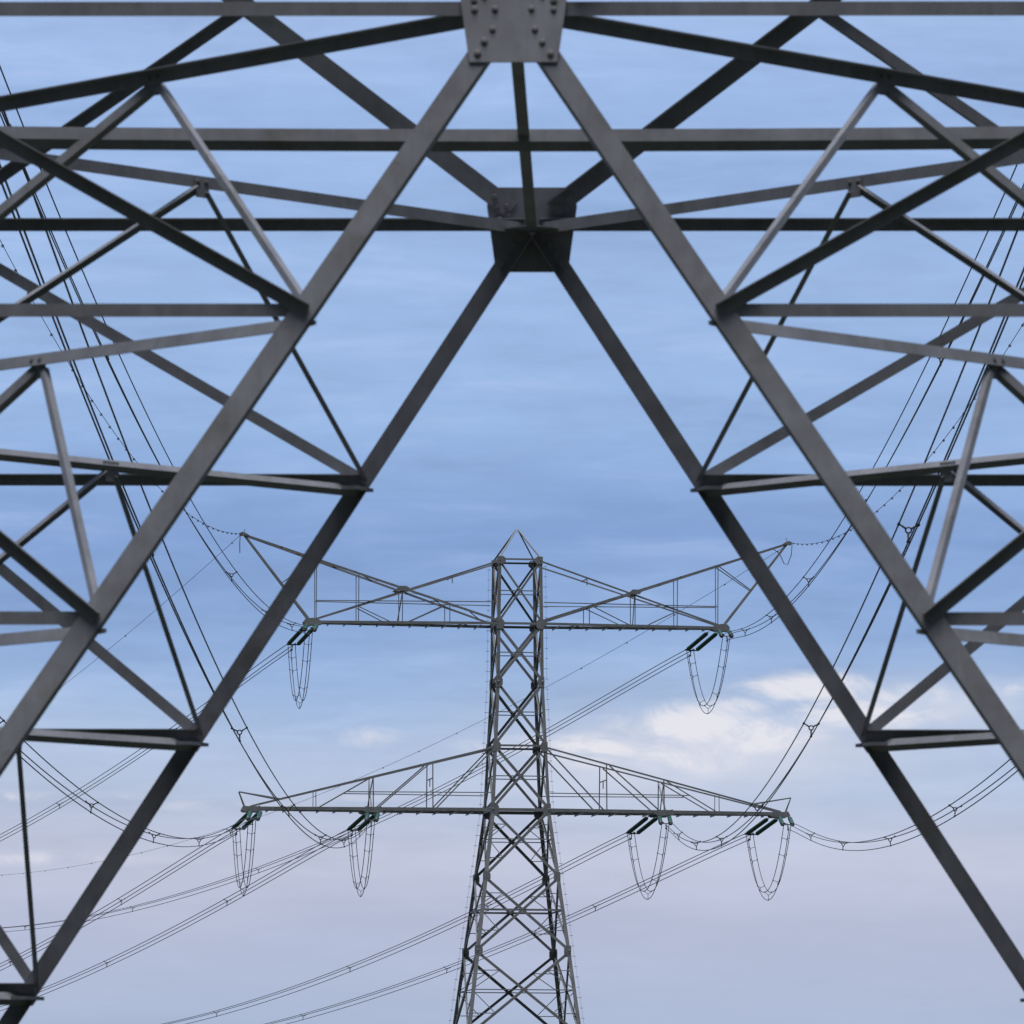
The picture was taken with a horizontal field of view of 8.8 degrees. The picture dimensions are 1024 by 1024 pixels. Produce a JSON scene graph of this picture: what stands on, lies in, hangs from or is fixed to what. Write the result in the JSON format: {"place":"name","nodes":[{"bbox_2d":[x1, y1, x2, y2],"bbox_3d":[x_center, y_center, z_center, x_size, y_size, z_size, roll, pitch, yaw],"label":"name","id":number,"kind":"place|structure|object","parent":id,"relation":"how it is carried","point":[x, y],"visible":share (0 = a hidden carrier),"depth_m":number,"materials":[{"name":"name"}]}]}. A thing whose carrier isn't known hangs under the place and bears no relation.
{"place":"outdoors","nodes":[
{"label":"outdoors","id":0,"kind":"place"},
{"bbox_2d":[0,0,1023,1023],"label":"sky","id":1,"kind":"structure","parent":0,"point":[531,427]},
{"label":"ground","id":2,"kind":"structure","parent":0,"visible":0},
{"bbox_2d":[0,0,1023,1023],"bbox_3d":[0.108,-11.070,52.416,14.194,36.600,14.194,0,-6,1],"label":"lattice pylon","id":3,"kind":"object","parent":2,"relation":"on","point":[528,225],"visible":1,"depth_m":51.53,"materials":[{"name":"metal"}]},
{"bbox_2d":[238,529,791,1023],"bbox_3d":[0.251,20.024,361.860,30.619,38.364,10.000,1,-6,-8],"label":"lattice pylon","id":4,"kind":"object","parent":2,"relation":"on","point":[496,625],"visible":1,"depth_m":362.43,"materials":[{"name":"metal"}]},
{"bbox_2d":[0,240,241,534],"bbox_3d":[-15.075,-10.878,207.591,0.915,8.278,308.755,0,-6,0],"label":"earth wire","id":5,"kind":"object","parent":4,"relation":"attached to","point":[2,246],"visible":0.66,"depth_m":241.98,"materials":[{"name":"metal"}]},
{"bbox_2d":[64,536,238,684],"bbox_3d":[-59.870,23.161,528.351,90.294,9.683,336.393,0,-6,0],"label":"earth wire","id":6,"kind":"object","parent":4,"relation":"attached to","point":[156,609],"visible":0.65,"depth_m":380.65,"materials":[{"name":"metal"}]},
{"bbox_2d":[231,813,257,833],"bbox_3d":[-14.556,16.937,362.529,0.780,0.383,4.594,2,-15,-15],"label":"tension insulator","id":7,"kind":"object","parent":4,"relation":"attached to","point":[246,823],"visible":0.7,"depth_m":362.57,"materials":[{"name":"green glass"}]},
{"bbox_2d":[0,827,240,970],"bbox_3d":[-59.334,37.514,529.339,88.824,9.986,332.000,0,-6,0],"label":"conductor bundle","id":8,"kind":"object","parent":7,"relation":"attached to","point":[135,892],"visible":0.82,"depth_m":388.49,"materials":[{"name":"metal"}]},
{"bbox_2d":[246,810,261,820],"bbox_3d":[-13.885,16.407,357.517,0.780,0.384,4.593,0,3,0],"label":"tension insulator","id":9,"kind":"object","parent":4,"relation":"attached to","point":[258,816],"visible":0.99,"depth_m":356.73,"materials":[{"name":"green glass"}]},
{"bbox_2d":[0,717,256,846],"bbox_3d":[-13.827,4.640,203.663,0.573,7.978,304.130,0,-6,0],"label":"conductor bundle","id":10,"kind":"object","parent":9,"relation":"attached to","point":[158,834],"visible":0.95,"depth_m":224.04,"materials":[{"name":"metal"}]},
{"bbox_2d":[232,819,255,895],"bbox_3d":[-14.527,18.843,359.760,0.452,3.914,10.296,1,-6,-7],"label":"jumper loop","id":11,"kind":"object","parent":10,"relation":"hanging from","point":[243,894],"visible":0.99,"depth_m":358.32,"materials":[{"name":"metal"}]},
{"bbox_2d":[286,626,313,647],"bbox_3d":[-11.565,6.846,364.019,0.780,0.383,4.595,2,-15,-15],"label":"tension insulator","id":12,"kind":"object","parent":4,"relation":"attached to","point":[294,638],"visible":0.77,"depth_m":364.23,"materials":[{"name":"green glass"}]},
{"bbox_2d":[0,643,294,840],"bbox_3d":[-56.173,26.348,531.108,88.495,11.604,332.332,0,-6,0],"label":"conductor bundle","id":13,"kind":"object","parent":12,"relation":"attached to","point":[135,752],"visible":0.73,"depth_m":412.13,"materials":[{"name":"metal"}]},
{"bbox_2d":[302,623,318,631],"bbox_3d":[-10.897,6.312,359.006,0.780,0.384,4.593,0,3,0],"label":"tension insulator","id":14,"kind":"object","parent":4,"relation":"attached to","point":[315,627],"visible":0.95,"depth_m":357.33,"materials":[{"name":"green glass"}]},
{"bbox_2d":[0,66,313,635],"bbox_3d":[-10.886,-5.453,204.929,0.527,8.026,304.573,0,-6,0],"label":"conductor bundle","id":15,"kind":"object","parent":14,"relation":"attached to","point":[117,380],"visible":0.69,"depth_m":186.14,"materials":[{"name":"metal"}]},
{"bbox_2d":[288,630,312,708],"bbox_3d":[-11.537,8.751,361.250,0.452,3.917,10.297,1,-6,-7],"label":"jumper loop","id":16,"kind":"object","parent":15,"relation":"hanging from","point":[308,644],"visible":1,"depth_m":359.55,"materials":[{"name":"metal"}]},
{"bbox_2d":[347,813,374,834],"bbox_3d":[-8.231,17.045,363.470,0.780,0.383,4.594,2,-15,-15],"label":"tension insulator","id":17,"kind":"object","parent":4,"relation":"attached to","point":[358,821],"visible":0.94,"depth_m":363.45,"materials":[{"name":"green glass"}]},
{"bbox_2d":[0,828,355,1010],"bbox_3d":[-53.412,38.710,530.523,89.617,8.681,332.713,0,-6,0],"label":"conductor bundle","id":18,"kind":"object","parent":17,"relation":"attached to","point":[196,914],"visible":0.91,"depth_m":402.66,"materials":[{"name":"metal"}]},
{"bbox_2d":[364,812,379,821],"bbox_3d":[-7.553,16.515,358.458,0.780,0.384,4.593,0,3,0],"label":"tension insulator","id":19,"kind":"object","parent":4,"relation":"attached to","point":[367,814],"visible":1,"depth_m":357.62,"materials":[{"name":"green glass"}]},
{"bbox_2d":[0,111,375,847],"bbox_3d":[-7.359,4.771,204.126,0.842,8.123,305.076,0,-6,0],"label":"conductor bundle","id":20,"kind":"object","parent":19,"relation":"attached to","point":[148,505],"visible":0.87,"depth_m":126.20,"materials":[{"name":"metal"}]},
{"bbox_2d":[348,820,374,896],"bbox_3d":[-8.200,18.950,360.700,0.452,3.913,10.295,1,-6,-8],"label":"jumper loop","id":21,"kind":"object","parent":19,"relation":"hanging from","point":[363,859],"visible":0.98,"depth_m":359.14,"materials":[{"name":"metal"}]},
{"bbox_2d":[7,548,781,874],"bbox_3d":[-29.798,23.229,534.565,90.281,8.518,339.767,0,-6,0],"label":"earth wire","id":22,"kind":"object","parent":4,"relation":"attached to","point":[449,736],"visible":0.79,"depth_m":434.83,"materials":[{"name":"metal"}]},
{"bbox_2d":[626,816,657,837],"bbox_3d":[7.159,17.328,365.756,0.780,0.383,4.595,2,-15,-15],"label":"tension insulator","id":23,"kind":"object","parent":4,"relation":"attached to","point":[640,823],"visible":1,"depth_m":365.50,"materials":[{"name":"green glass"}]},
{"bbox_2d":[163,831,634,1023],"bbox_3d":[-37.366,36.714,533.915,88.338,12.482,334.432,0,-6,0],"label":"conductor bundle","id":24,"kind":"object","parent":23,"relation":"attached to","point":[405,941],"visible":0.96,"depth_m":418.53,"materials":[{"name":"metal"}]},
{"bbox_2d":[657,815,672,827],"bbox_3d":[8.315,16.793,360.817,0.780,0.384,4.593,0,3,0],"label":"tension insulator","id":25,"kind":"object","parent":4,"relation":"attached to","point":[659,817],"visible":0.94,"depth_m":359.94,"materials":[{"name":"green glass"}]},
{"bbox_2d":[627,823,668,899],"bbox_3d":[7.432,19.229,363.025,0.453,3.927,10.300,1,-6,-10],"label":"jumper loop","id":26,"kind":"object","parent":25,"relation":"hanging from","point":[655,863],"visible":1,"depth_m":361.58,"materials":[{"name":"metal"}]},
{"bbox_2d":[662,211,1023,850],"bbox_3d":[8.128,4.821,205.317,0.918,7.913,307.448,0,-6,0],"label":"conductor bundle","id":27,"kind":"object","parent":25,"relation":"attached to","point":[916,526],"visible":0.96,"depth_m":134.32,"materials":[{"name":"metal"}]},
{"bbox_2d":[685,631,717,654],"bbox_3d":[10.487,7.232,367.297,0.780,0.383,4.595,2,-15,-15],"label":"tension insulator","id":28,"kind":"object","parent":4,"relation":"attached to","point":[701,638],"visible":1,"depth_m":367.12,"materials":[{"name":"green glass"}]},
{"bbox_2d":[2,649,694,931],"bbox_3d":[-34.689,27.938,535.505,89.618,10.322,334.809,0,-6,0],"label":"conductor bundle","id":29,"kind":"object","parent":28,"relation":"attached to","point":[25,926],"visible":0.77,"depth_m":429.75,"materials":[{"name":"metal"}]},
{"bbox_2d":[717,630,733,639],"bbox_3d":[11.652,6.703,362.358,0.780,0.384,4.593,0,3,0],"label":"tension insulator","id":30,"kind":"object","parent":4,"relation":"attached to","point":[720,633],"visible":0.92,"depth_m":360.74,"materials":[{"name":"green glass"}]},
{"bbox_2d":[686,636,729,713],"bbox_3d":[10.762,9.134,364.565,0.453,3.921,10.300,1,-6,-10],"label":"jumper loop","id":31,"kind":"object","parent":30,"relation":"hanging from","point":[715,679],"visible":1,"depth_m":363.19,"materials":[{"name":"metal"}]},
{"bbox_2d":[722,165,1023,641],"bbox_3d":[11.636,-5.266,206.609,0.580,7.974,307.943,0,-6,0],"label":"conductor bundle","id":32,"kind":"object","parent":30,"relation":"attached to","point":[970,302],"visible":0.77,"depth_m":191.13,"materials":[{"name":"metal"}]},
{"bbox_2d":[745,818,777,838],"bbox_3d":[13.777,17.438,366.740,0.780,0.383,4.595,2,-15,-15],"label":"tension insulator","id":33,"kind":"object","parent":4,"relation":"attached to","point":[760,824],"visible":1,"depth_m":366.54,"materials":[{"name":"green glass"}]},
{"bbox_2d":[266,833,752,1023],"bbox_3d":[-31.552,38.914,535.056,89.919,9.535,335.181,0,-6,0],"label":"conductor bundle","id":34,"kind":"object","parent":33,"relation":"attached to","point":[527,933],"visible":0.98,"depth_m":413.14,"materials":[{"name":"metal"}]},
{"bbox_2d":[778,816,794,828],"bbox_3d":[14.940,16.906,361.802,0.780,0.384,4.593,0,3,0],"label":"tension insulator","id":35,"kind":"object","parent":4,"relation":"attached to","point":[781,821],"visible":0.98,"depth_m":361.21,"materials":[{"name":"green glass"}]},
{"bbox_2d":[746,824,790,900],"bbox_3d":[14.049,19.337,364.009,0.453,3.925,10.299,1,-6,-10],"label":"jumper loop","id":36,"kind":"object","parent":35,"relation":"hanging from","point":[776,866],"visible":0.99,"depth_m":362.97,"materials":[{"name":"metal"}]},
{"bbox_2d":[783,759,1017,850],"bbox_3d":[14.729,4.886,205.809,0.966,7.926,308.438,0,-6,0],"label":"conductor bundle","id":37,"kind":"object","parent":35,"relation":"attached to","point":[891,838],"visible":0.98,"depth_m":241.78,"materials":[{"name":"metal"}]},
{"bbox_2d":[792,323,1023,544],"bbox_3d":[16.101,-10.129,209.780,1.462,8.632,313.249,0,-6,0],"label":"earth wire","id":38,"kind":"object","parent":4,"relation":"attached to","point":[953,427],"visible":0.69,"depth_m":250.24,"materials":[{"name":"metal"}]}
]}

